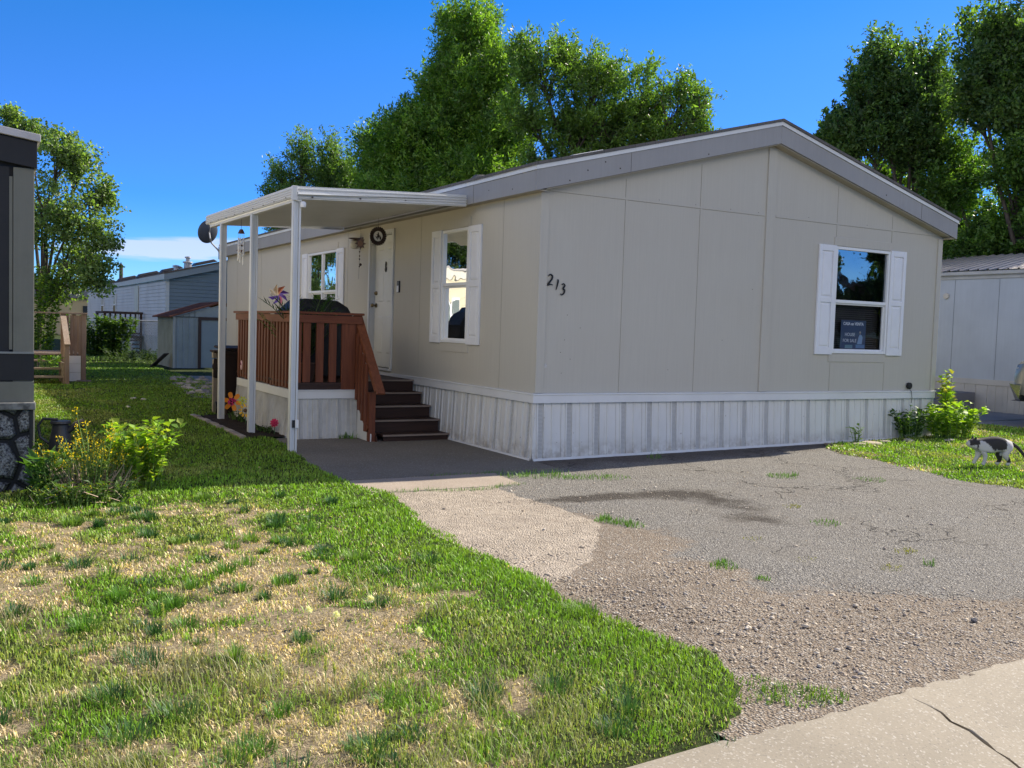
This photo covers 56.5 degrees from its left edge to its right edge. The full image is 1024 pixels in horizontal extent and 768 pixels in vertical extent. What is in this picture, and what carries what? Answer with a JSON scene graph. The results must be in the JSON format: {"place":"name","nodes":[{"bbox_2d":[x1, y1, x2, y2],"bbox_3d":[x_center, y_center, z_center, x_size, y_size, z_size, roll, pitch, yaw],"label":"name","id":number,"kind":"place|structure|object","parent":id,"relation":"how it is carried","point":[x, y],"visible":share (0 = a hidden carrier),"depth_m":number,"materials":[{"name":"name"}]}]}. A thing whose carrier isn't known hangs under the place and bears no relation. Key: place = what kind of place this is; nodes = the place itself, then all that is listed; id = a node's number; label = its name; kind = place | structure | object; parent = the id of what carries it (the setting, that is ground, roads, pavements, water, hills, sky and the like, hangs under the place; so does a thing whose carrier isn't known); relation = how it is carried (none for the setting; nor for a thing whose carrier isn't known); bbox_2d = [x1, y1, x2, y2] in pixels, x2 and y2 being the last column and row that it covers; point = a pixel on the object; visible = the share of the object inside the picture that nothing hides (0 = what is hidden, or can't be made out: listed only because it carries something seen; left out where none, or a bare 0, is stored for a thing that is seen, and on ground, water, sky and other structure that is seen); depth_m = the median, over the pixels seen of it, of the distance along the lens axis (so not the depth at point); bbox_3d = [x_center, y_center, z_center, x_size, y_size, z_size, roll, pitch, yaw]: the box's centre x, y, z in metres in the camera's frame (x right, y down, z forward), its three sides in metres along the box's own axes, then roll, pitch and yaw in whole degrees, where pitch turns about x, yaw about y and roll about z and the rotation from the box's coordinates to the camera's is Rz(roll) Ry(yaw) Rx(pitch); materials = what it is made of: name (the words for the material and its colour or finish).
{"place":"outdoors","nodes":[
{"label":"outdoors","id":0,"kind":"place"},
{"bbox_2d":[122,609,128,653],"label":"seed grass","id":1,"kind":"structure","parent":0,"point":[123,617],"depth_m":4.30,"materials":[{"name":"green plant"}]},
{"bbox_2d":[161,602,165,645],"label":"seed grass","id":2,"kind":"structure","parent":0,"point":[163,615],"depth_m":4.47,"materials":[{"name":"green plant"}]},
{"bbox_2d":[248,753,255,767],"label":"seed grass","id":3,"kind":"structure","parent":0,"point":[251,765],"depth_m":3.10,"materials":[{"name":"green plant"}]},
{"bbox_2d":[294,644,304,698],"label":"seed grass","id":4,"kind":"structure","parent":0,"point":[300,658],"depth_m":3.88,"materials":[{"name":"green plant"}]},
{"bbox_2d":[335,704,339,744],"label":"seed grass","id":5,"kind":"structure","parent":0,"point":[337,717],"depth_m":3.44,"materials":[{"name":"green plant"}]},
{"bbox_2d":[0,334,1023,767],"bbox_3d":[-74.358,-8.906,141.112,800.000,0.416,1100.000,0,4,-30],"label":"ground","id":6,"kind":"structure","parent":0,"point":[310,670],"depth_m":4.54,"materials":[{"name":"green plant"}]},
{"bbox_2d":[0,125,40,491],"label":"neighbour home","id":7,"kind":"object","parent":6,"relation":"on","point":[18,158],"visible":0.86,"depth_m":8.16,"materials":[{"name":"grey"}]},
{"bbox_2d":[16,441,73,494],"bbox_3d":[-3.946,0.721,8.126,0.477,0.501,0.556,4,4,31],"label":"dock plant","id":8,"kind":"object","parent":6,"relation":"on","point":[41,468],"visible":0.69,"depth_m":8.08,"materials":[{"name":"green plant"}]},
{"bbox_2d":[34,266,66,372],"bbox_3d":[-12.593,-1.728,24.934,1.716,2.901,1.816,0,4,-22],"label":"climbing vine","id":9,"kind":"object","parent":6,"relation":"on","point":[38,321],"visible":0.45,"depth_m":25.05,"materials":[{"name":"green plant"}]},
{"bbox_2d":[34,277,87,334],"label":"distant home","id":10,"kind":"object","parent":6,"relation":"on","point":[79,306],"visible":0.16,"depth_m":74.13,"materials":[{"name":"beige"}]},
{"bbox_2d":[37,418,84,452],"bbox_3d":[-5.010,0.574,10.606,0.482,0.399,0.239,2,3,6],"label":"watering can","id":11,"kind":"object","parent":6,"relation":"on","point":[63,428],"visible":0.91,"depth_m":10.54,"materials":[{"name":"grey metal"}]},
{"bbox_2d":[34,311,90,383],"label":"weathered deck","id":12,"kind":"structure","parent":6,"relation":"on","point":[73,363],"depth_m":22.03,"materials":[{"name":"brown wood"}]},
{"bbox_2d":[34,354,63,367],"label":"hosta plant","id":13,"kind":"object","parent":12,"relation":"on","point":[52,361],"visible":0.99,"depth_m":21.08,"materials":[{"name":"green plant"}]},
{"bbox_2d":[0,101,131,366],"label":"aspen tree","id":14,"kind":"object","parent":6,"relation":"on","point":[70,153],"visible":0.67,"depth_m":25.62,"materials":[{"name":"green plant"}]},
{"bbox_2d":[21,476,142,507],"bbox_3d":[-3.535,0.886,7.857,0.938,0.232,0.453,0,4,-30],"label":"weed","id":15,"kind":"object","parent":6,"relation":"on","point":[86,495],"visible":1,"depth_m":7.84,"materials":[{"name":"green plant"}]},
{"bbox_2d":[72,407,114,491],"bbox_3d":[-3.603,0.578,8.201,0.359,0.798,0.324,0,4,-30],"label":"mustard weed","id":16,"kind":"object","parent":6,"relation":"on","point":[111,438],"visible":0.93,"depth_m":8.21,"materials":[{"name":"green plant"}]},
{"bbox_2d":[32,433,155,494],"bbox_3d":[-3.682,0.704,8.391,0.730,0.524,0.924,4,4,33],"label":"mustard weed","id":17,"kind":"object","parent":6,"relation":"on","point":[95,472],"visible":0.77,"depth_m":8.29,"materials":[{"name":"green plant"}]},
{"bbox_2d":[66,313,135,360],"bbox_3d":[-14.183,-1.596,32.714,2.355,1.642,1.008,0,4,-30],"label":"shrub","id":18,"kind":"object","parent":6,"relation":"on","point":[93,337],"visible":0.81,"depth_m":32.65,"materials":[{"name":"green plant"}]},
{"bbox_2d":[95,311,142,351],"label":"brown porch","id":19,"kind":"object","parent":6,"relation":"on","point":[120,313],"visible":0.41,"depth_m":42.37,"materials":[{"name":"brown wood"}]},
{"bbox_2d":[99,347,156,363],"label":"weed","id":20,"kind":"object","parent":6,"relation":"on","point":[147,356],"visible":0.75,"depth_m":32.02,"materials":[{"name":"green plant"}]},
{"bbox_2d":[101,319,157,360],"bbox_3d":[-12.907,-1.523,33.659,2.950,1.465,0.058,0,4,-30],"label":"chain link fence","id":21,"kind":"object","parent":6,"relation":"on","point":[155,321],"visible":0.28,"depth_m":33.58,"materials":[{"name":"grey metal"}]},
{"bbox_2d":[92,315,139,332],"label":"climbing vine","id":22,"kind":"object","parent":21,"relation":"attached to","point":[130,320],"visible":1,"depth_m":32.90,"materials":[{"name":"green plant"}]},
{"bbox_2d":[98,416,186,489],"bbox_3d":[-3.370,0.619,8.619,0.601,0.683,0.632,5,4,42],"label":"leafy shrub","id":23,"kind":"object","parent":6,"relation":"on","point":[154,460],"visible":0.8,"depth_m":8.59,"materials":[{"name":"green plant"}]},
{"bbox_2d":[85,256,226,353],"bbox_3d":[-17.619,-4.213,51.900,7.536,4.430,28.400,0,4,-30],"label":"blue grey home","id":24,"kind":"object","parent":6,"relation":"on","point":[170,289],"visible":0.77,"depth_m":39.98,"materials":[{"name":"blue-grey painted siding"},{"name":"dark roof shingle"},{"name":"white trim"}]},
{"bbox_2d":[101,295,103,313],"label":"window","id":25,"kind":"structure","parent":24,"relation":"in","point":[102,300],"depth_m":55.15,"materials":[{"name":"white plastic"}]},
{"bbox_2d":[113,294,115,314],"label":"window","id":26,"kind":"structure","parent":24,"relation":"in","point":[114,298],"depth_m":50.74,"materials":[{"name":"white plastic"}]},
{"bbox_2d":[134,286,138,332],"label":"door","id":27,"kind":"structure","parent":24,"relation":"in","point":[136,288],"depth_m":44.31,"materials":[{"name":"metal"}]},
{"bbox_2d":[149,353,168,366],"bbox_3d":[-11.073,-0.750,29.918,0.468,0.452,0.500,2,3,-3],"label":"leaning board","id":28,"kind":"object","parent":6,"relation":"on","point":[160,359],"visible":1,"depth_m":29.83,"materials":[{"name":"black wood"}]},
{"bbox_2d":[180,626,184,672],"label":"seed grass","id":29,"kind":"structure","parent":6,"relation":"on","point":[181,635],"depth_m":4.14,"materials":[{"name":"green plant"}]},
{"bbox_2d":[164,376,211,397],"bbox_3d":[-7.242,0.022,22.352,1.900,0.001,7.400,0,4,-30],"label":"gravel strip","id":30,"kind":"object","parent":6,"relation":"on","point":[207,377],"visible":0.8,"depth_m":22.88,"materials":[{"name":"grey gravel"}]},
{"bbox_2d":[152,302,226,367],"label":"garden shed","id":31,"kind":"structure","parent":6,"relation":"on","point":[189,340],"depth_m":30.20,"materials":[{"name":"grey metal"}]},
{"bbox_2d":[201,320,226,367],"bbox_3d":[-9.235,-1.269,30.588,1.445,1.505,0.020,0,4,-30],"label":"door","id":32,"kind":"structure","parent":31,"relation":"in","point":[209,329],"depth_m":30.33,"materials":[{"name":"white metal"}]},
{"bbox_2d":[212,352,217,411],"bbox_3d":[-4.940,-0.034,15.938,0.174,1.080,0.140,0,4,-30],"label":"hose hanger","id":33,"kind":"object","parent":6,"relation":"on","point":[214,378],"visible":0.57,"depth_m":15.91,"materials":[{"name":"black plastic"}]},
{"bbox_2d":[214,621,217,669],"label":"seed grass","id":34,"kind":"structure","parent":6,"relation":"on","point":[216,633],"depth_m":4.20,"materials":[{"name":"green plant"}]},
{"bbox_2d":[210,345,237,413],"bbox_3d":[-4.566,-0.060,15.643,0.706,1.127,0.660,0,4,-30],"label":"rubbish bin","id":35,"kind":"object","parent":6,"relation":"on","point":[231,359],"visible":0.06,"depth_m":15.35,"materials":[{"name":"black plastic"}]},
{"bbox_2d":[202,414,283,437],"bbox_3d":[-3.951,0.601,13.948,0.610,0.042,2.990,0,4,-30],"label":"flower bed","id":36,"kind":"object","parent":6,"relation":"on","point":[235,425],"visible":0.55,"depth_m":13.75,"materials":[{"name":"soil"}]},
{"bbox_2d":[225,392,241,410],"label":"fake flower","id":37,"kind":"object","parent":36,"relation":"on","point":[232,399],"visible":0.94,"depth_m":14.78,"materials":[{"name":"orange plastic"}]},
{"bbox_2d":[227,411,244,421],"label":"bed plant","id":38,"kind":"object","parent":36,"relation":"on","point":[238,417],"visible":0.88,"depth_m":14.53,"materials":[{"name":"green plant"}]},
{"bbox_2d":[239,404,246,423],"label":"fake flower","id":39,"kind":"object","parent":36,"relation":"on","point":[244,410],"visible":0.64,"depth_m":14.01,"materials":[{"name":"yellow plastic"}]},
{"bbox_2d":[255,424,273,432],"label":"bed plant","id":40,"kind":"object","parent":36,"relation":"on","point":[269,428],"visible":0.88,"depth_m":13.19,"materials":[{"name":"green plant"}]},
{"bbox_2d":[270,419,278,433],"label":"fake flower","id":41,"kind":"object","parent":36,"relation":"on","point":[274,422],"visible":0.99,"depth_m":12.95,"materials":[{"name":"pink plastic"}]},
{"bbox_2d":[249,720,254,753],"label":"seed grass","id":42,"kind":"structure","parent":6,"relation":"on","point":[251,726],"depth_m":3.38,"materials":[{"name":"green plant"}]},
{"bbox_2d":[278,663,282,706],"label":"seed grass","id":43,"kind":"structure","parent":6,"relation":"on","point":[281,672],"depth_m":3.80,"materials":[{"name":"green plant"}]},
{"bbox_2d":[303,645,306,692],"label":"seed grass","id":44,"kind":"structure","parent":6,"relation":"on","point":[304,656],"depth_m":3.98,"materials":[{"name":"green plant"}]},
{"bbox_2d":[305,606,312,622],"bbox_3d":[-1.024,1.185,4.804,0.045,0.141,0.046,0,4,-30],"label":"dandelion clock","id":45,"kind":"object","parent":6,"relation":"on","point":[308,609],"visible":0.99,"depth_m":4.80,"materials":[{"name":"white plant"}]},
{"bbox_2d":[255,124,364,231],"bbox_3d":[-6.789,-4.928,33.951,4.778,8.839,3.396,2,3,7],"label":"ash tree","id":46,"kind":"object","parent":6,"relation":"on","point":[331,171],"visible":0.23,"depth_m":33.72,"materials":[{"name":"green plant"}]},
{"bbox_2d":[323,655,326,692],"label":"seed grass","id":47,"kind":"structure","parent":6,"relation":"on","point":[325,664],"depth_m":3.91,"materials":[{"name":"green plant"}]},
{"bbox_2d":[332,661,336,690],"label":"seed grass","id":48,"kind":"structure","parent":6,"relation":"on","point":[334,669],"depth_m":3.96,"materials":[{"name":"green plant"}]},
{"bbox_2d":[333,610,339,627],"bbox_3d":[-0.886,1.199,4.803,0.044,0.121,0.045,0,4,-30],"label":"dandelion clock","id":49,"kind":"object","parent":6,"relation":"on","point":[335,615],"visible":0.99,"depth_m":4.80,"materials":[{"name":"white plant"}]},
{"bbox_2d":[367,595,374,616],"bbox_3d":[-0.744,1.177,4.998,0.046,0.151,0.045,0,4,-30],"label":"dandelion clock","id":50,"kind":"object","parent":6,"relation":"on","point":[370,598],"visible":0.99,"depth_m":5.00,"materials":[{"name":"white plant"}]},
{"bbox_2d":[276,435,560,480],"bbox_3d":[-2.432,0.771,13.233,2.749,0.106,7.260,0,4,-30],"label":"concrete pad","id":51,"kind":"object","parent":6,"relation":"on","point":[348,459],"visible":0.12,"depth_m":11.17,"materials":[{"name":"grey concrete"}]},
{"bbox_2d":[205,185,466,451],"bbox_3d":[-2.772,-0.979,13.898,2.401,3.340,4.932,0,4,-30],"label":"patio cover","id":52,"kind":"object","parent":51,"relation":"on","point":[295,209],"visible":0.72,"depth_m":12.92,"materials":[{"name":"white metal"}]},
{"bbox_2d":[236,219,244,261],"bbox_3d":[-3.891,-2.027,13.636,0.133,0.650,0.100,2,3,-2],"label":"wind chime","id":53,"kind":"object","parent":52,"relation":"hanging from","point":[240,232],"visible":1,"depth_m":13.62,"materials":[{"name":"silver metal"}]},
{"bbox_2d":[355,237,365,266],"bbox_3d":[-2.475,-2.143,15.551,0.188,0.850,0.080,1,3,-9],"label":"sun face ornament","id":54,"kind":"object","parent":52,"relation":"hanging from","point":[360,243],"visible":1,"depth_m":15.51,"materials":[{"name":"metal"}]},
{"bbox_2d":[370,218,386,245],"bbox_3d":[-2.034,-2.310,14.488,0.254,0.415,0.036,1,3,-9],"label":"sun ornament","id":55,"kind":"object","parent":52,"relation":"hanging from","point":[378,236],"visible":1,"depth_m":14.49,"materials":[{"name":"metal"}]},
{"bbox_2d":[233,311,448,441],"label":"wooden deck","id":56,"kind":"structure","parent":51,"relation":"on","point":[360,397],"depth_m":12.98,"materials":[{"name":"red wood"}]},
{"bbox_2d":[269,285,287,306],"bbox_3d":[-3.266,-1.053,13.331,0.302,0.682,0.092,2,3,0],"label":"pinwheel","id":57,"kind":"object","parent":56,"relation":"on","point":[278,293],"visible":0.83,"depth_m":13.33,"materials":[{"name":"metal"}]},
{"bbox_2d":[257,312,302,336],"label":"trailing plant","id":58,"kind":"object","parent":56,"relation":"on","point":[265,319],"visible":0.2,"depth_m":13.37,"materials":[{"name":"green plant"}]},
{"bbox_2d":[258,293,342,380],"bbox_3d":[-2.811,-0.651,13.143,1.364,1.210,1.011,-6,8,-66],"label":"potted palm","id":59,"kind":"object","parent":56,"relation":"on","point":[312,366],"visible":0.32,"depth_m":13.04,"materials":[{"name":"green plant"}]},
{"bbox_2d":[274,298,349,376],"bbox_3d":[-2.942,-0.671,14.067,1.130,1.155,0.663,0,4,-30],"label":"covered grill","id":60,"kind":"object","parent":56,"relation":"on","point":[308,304],"visible":0.14,"depth_m":13.85,"materials":[{"name":"black fabric"}]},
{"bbox_2d":[339,432,356,438],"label":"weed tuft","id":61,"kind":"object","parent":51,"relation":"on","point":[346,436],"visible":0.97,"depth_m":12.94,"materials":[{"name":"green plant"}]},
{"bbox_2d":[415,626,422,649],"bbox_3d":[-0.446,1.222,4.560,0.045,0.131,0.045,0,4,-30],"label":"dandelion clock","id":62,"kind":"object","parent":6,"relation":"on","point":[419,630],"visible":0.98,"depth_m":4.55,"materials":[{"name":"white plant"}]},
{"bbox_2d":[422,602,425,638],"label":"seed grass","id":63,"kind":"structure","parent":6,"relation":"on","point":[423,609],"depth_m":4.65,"materials":[{"name":"beige plant"}]},
{"bbox_2d":[341,473,520,492],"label":"walkway","id":64,"kind":"structure","parent":6,"relation":"on","point":[410,484],"depth_m":9.51,"materials":[{"name":"concrete"}]},
{"bbox_2d":[342,0,543,191],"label":"ash tree","id":65,"kind":"object","parent":6,"relation":"on","point":[436,131],"visible":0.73,"depth_m":29.98,"materials":[{"name":"green plant"}]},
{"bbox_2d":[507,692,514,731],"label":"seed grass","id":66,"kind":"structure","parent":6,"relation":"on","point":[510,698],"depth_m":3.69,"materials":[{"name":"green plant"}]},
{"bbox_2d":[219,119,960,460],"bbox_3d":[-0.350,-1.822,19.672,7.715,4.508,15.710,0,4,-30],"label":"mobile home","id":67,"kind":"object","parent":6,"relation":"on","point":[701,291],"visible":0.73,"depth_m":12.79,"materials":[{"name":"beige metal"}]},
{"bbox_2d":[198,221,218,258],"bbox_3d":[-7.665,-3.664,24.157,0.614,0.964,0.257,0,4,-30],"label":"satellite dish","id":68,"kind":"object","parent":67,"relation":"attached to","point":[207,233],"visible":0.88,"depth_m":24.07,"materials":[{"name":"grey metal"}]},
{"bbox_2d":[307,250,336,300],"bbox_3d":[-3.570,-1.556,18.020,0.086,1.865,1.660,0,4,-30],"label":"window","id":69,"kind":"structure","parent":67,"relation":"in","point":[321,265],"depth_m":17.97,"materials":[{"name":"glass"}]},
{"bbox_2d":[371,235,391,367],"bbox_3d":[-2.086,-1.339,15.469,0.135,2.131,0.914,0,4,-30],"label":"door","id":70,"kind":"structure","parent":67,"relation":"in","point":[382,292],"depth_m":15.56,"materials":[{"name":"white metal"}]},
{"bbox_2d":[440,227,468,343],"bbox_3d":[-0.763,-1.348,13.136,0.086,1.560,0.810,0,4,-30],"label":"window","id":71,"kind":"structure","parent":67,"relation":"in","point":[454,241],"depth_m":13.19,"materials":[{"name":"glass"}]},
{"bbox_2d":[840,320,865,348],"bbox_3d":[5.031,-0.726,14.060,0.530,0.420,0.013,0,4,-30],"label":"sale sign","id":72,"kind":"object","parent":67,"relation":"attached to","point":[852,334],"visible":1,"depth_m":14.05,"materials":[{"name":"blue paper"}]},
{"bbox_2d":[832,246,890,353],"bbox_3d":[4.972,-1.155,14.248,1.655,1.880,0.616,0,4,-30],"label":"window","id":73,"kind":"structure","parent":67,"relation":"in","point":[861,276],"depth_m":14.62,"materials":[{"name":"white plastic"}]},
{"bbox_2d":[483,19,727,170],"bbox_3d":[2.487,-5.071,27.390,6.734,10.279,3.470,2,3,5],"label":"ash tree","id":74,"kind":"object","parent":6,"relation":"on","point":[594,123],"visible":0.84,"depth_m":26.59,"materials":[{"name":"green plant"}]},
{"bbox_2d":[627,694,1017,767],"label":"kerb","id":75,"kind":"structure","parent":6,"relation":"on","point":[899,731],"depth_m":3.73,"materials":[{"name":"concrete"}]},
{"bbox_2d":[846,423,862,441],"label":"weed","id":76,"kind":"object","parent":6,"relation":"on","point":[858,433],"visible":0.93,"depth_m":13.84,"materials":[{"name":"green plant"}]},
{"bbox_2d":[813,18,966,192],"bbox_3d":[9.502,-4.460,24.330,4.246,9.841,2.822,2,3,7],"label":"maple tree","id":77,"kind":"object","parent":6,"relation":"on","point":[893,112],"visible":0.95,"depth_m":23.60,"materials":[{"name":"green plant"}]},
{"bbox_2d":[888,405,931,438],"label":"leafy shrub","id":78,"kind":"object","parent":6,"relation":"on","point":[909,429],"visible":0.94,"depth_m":14.39,"materials":[{"name":"green plant"}]},
{"bbox_2d":[862,123,1023,271],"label":"elm tree","id":79,"kind":"object","parent":6,"relation":"on","point":[982,229],"visible":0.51,"depth_m":23.18,"materials":[{"name":"green plant"}]},
{"bbox_2d":[935,369,957,435],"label":"leafy shrub","id":80,"kind":"object","parent":6,"relation":"on","point":[947,394],"visible":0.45,"depth_m":14.83,"materials":[{"name":"green plant"}]},
{"bbox_2d":[920,398,988,438],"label":"leafy shrub","id":81,"kind":"object","parent":6,"relation":"on","point":[957,424],"visible":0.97,"depth_m":14.49,"materials":[{"name":"green plant"}]},
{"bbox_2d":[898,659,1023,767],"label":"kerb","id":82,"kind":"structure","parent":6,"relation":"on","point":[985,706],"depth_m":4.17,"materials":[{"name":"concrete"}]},
{"bbox_2d":[934,0,1023,268],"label":"maple tree","id":83,"kind":"object","parent":6,"relation":"on","point":[987,85],"visible":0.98,"depth_m":21.65,"materials":[{"name":"green plant"}]},
{"bbox_2d":[935,253,1023,414],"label":"white trailer","id":84,"kind":"object","parent":6,"relation":"on","point":[980,345],"visible":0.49,"depth_m":20.61,"materials":[{"name":"metal"}]},
{"bbox_2d":[938,409,1023,421],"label":"neighbour slab","id":85,"kind":"structure","parent":6,"relation":"on","point":[993,416],"depth_m":18.70,"materials":[{"name":"concrete"}]},
{"bbox_2d":[933,389,974,408],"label":"grey steps","id":86,"kind":"structure","parent":85,"relation":"on","point":[962,396],"depth_m":20.48,"materials":[{"name":"grey concrete"}]},
{"bbox_2d":[966,436,1023,465],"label":"cat","id":87,"kind":"object","parent":6,"relation":"on","point":[1000,447],"visible":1,"depth_m":11.48},
{"bbox_2d":[0,0,1023,288],"label":"sky","id":88,"kind":"structure","parent":0,"point":[186,100],"materials":[{"name":"blue"}]},
{"bbox_2d":[390,442,1023,741],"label":"driveway","id":89,"kind":"structure","parent":0,"point":[723,532],"depth_m":6.97,"materials":[{"name":"grey gravel"}]},
{"bbox_2d":[384,482,523,492],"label":"weed tuft","id":90,"kind":"object","parent":89,"relation":"on","point":[458,489],"visible":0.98,"depth_m":9.14,"materials":[{"name":"green plant"}]},
{"bbox_2d":[430,471,498,475],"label":"weed tuft","id":91,"kind":"object","parent":89,"relation":"on","point":[470,472],"visible":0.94,"depth_m":10.15,"materials":[{"name":"green plant"}]},
{"bbox_2d":[497,467,575,479],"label":"weed tuft","id":92,"kind":"object","parent":89,"relation":"on","point":[545,475],"visible":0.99,"depth_m":10.14,"materials":[{"name":"green plant"}]},
{"bbox_2d":[565,471,626,480],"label":"weed tuft","id":93,"kind":"object","parent":89,"relation":"on","point":[573,475],"visible":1,"depth_m":10.20,"materials":[{"name":"green plant"}]},
{"bbox_2d":[594,512,645,527],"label":"weed tuft","id":94,"kind":"object","parent":89,"relation":"on","point":[609,519],"visible":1,"depth_m":7.79,"materials":[{"name":"green plant"}]},
{"bbox_2d":[709,557,740,569],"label":"weed tuft","id":95,"kind":"object","parent":89,"relation":"on","point":[721,562],"visible":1,"depth_m":6.45,"materials":[{"name":"green plant"}]},
{"bbox_2d":[754,574,770,580],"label":"weed tuft","id":96,"kind":"object","parent":89,"relation":"on","point":[763,577],"visible":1,"depth_m":6.14,"materials":[{"name":"green plant"}]},
{"bbox_2d":[711,671,849,708],"bbox_3d":[1.165,1.340,4.187,0.614,0.048,0.349,2,3,8],"label":"weed tuft","id":97,"kind":"object","parent":89,"relation":"on","point":[807,688],"visible":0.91,"depth_m":4.17,"materials":[{"name":"green plant"}]},
{"bbox_2d":[767,471,798,478],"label":"weed tuft","id":98,"kind":"object","parent":89,"relation":"on","point":[783,474],"visible":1,"depth_m":10.63,"materials":[{"name":"green plant"}]},
{"bbox_2d":[810,517,840,526],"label":"weed tuft","id":99,"kind":"object","parent":89,"relation":"on","point":[826,520],"visible":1,"depth_m":8.05,"materials":[{"name":"green plant"}]},
{"bbox_2d":[923,558,934,566],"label":"weed tuft","id":100,"kind":"object","parent":89,"relation":"on","point":[930,562],"visible":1,"depth_m":6.68,"materials":[{"name":"green plant"}]},
{"bbox_2d":[973,420,1023,427],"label":"neighbour driveway","id":101,"kind":"structure","parent":0,"point":[1016,423],"depth_m":17.31,"materials":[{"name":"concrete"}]},
{"bbox_2d":[1009,361,1023,401],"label":"pickup truck","id":102,"kind":"object","parent":101,"relation":"on","point":[1017,386],"visible":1,"depth_m":16.74,"materials":[{"name":"paint"}]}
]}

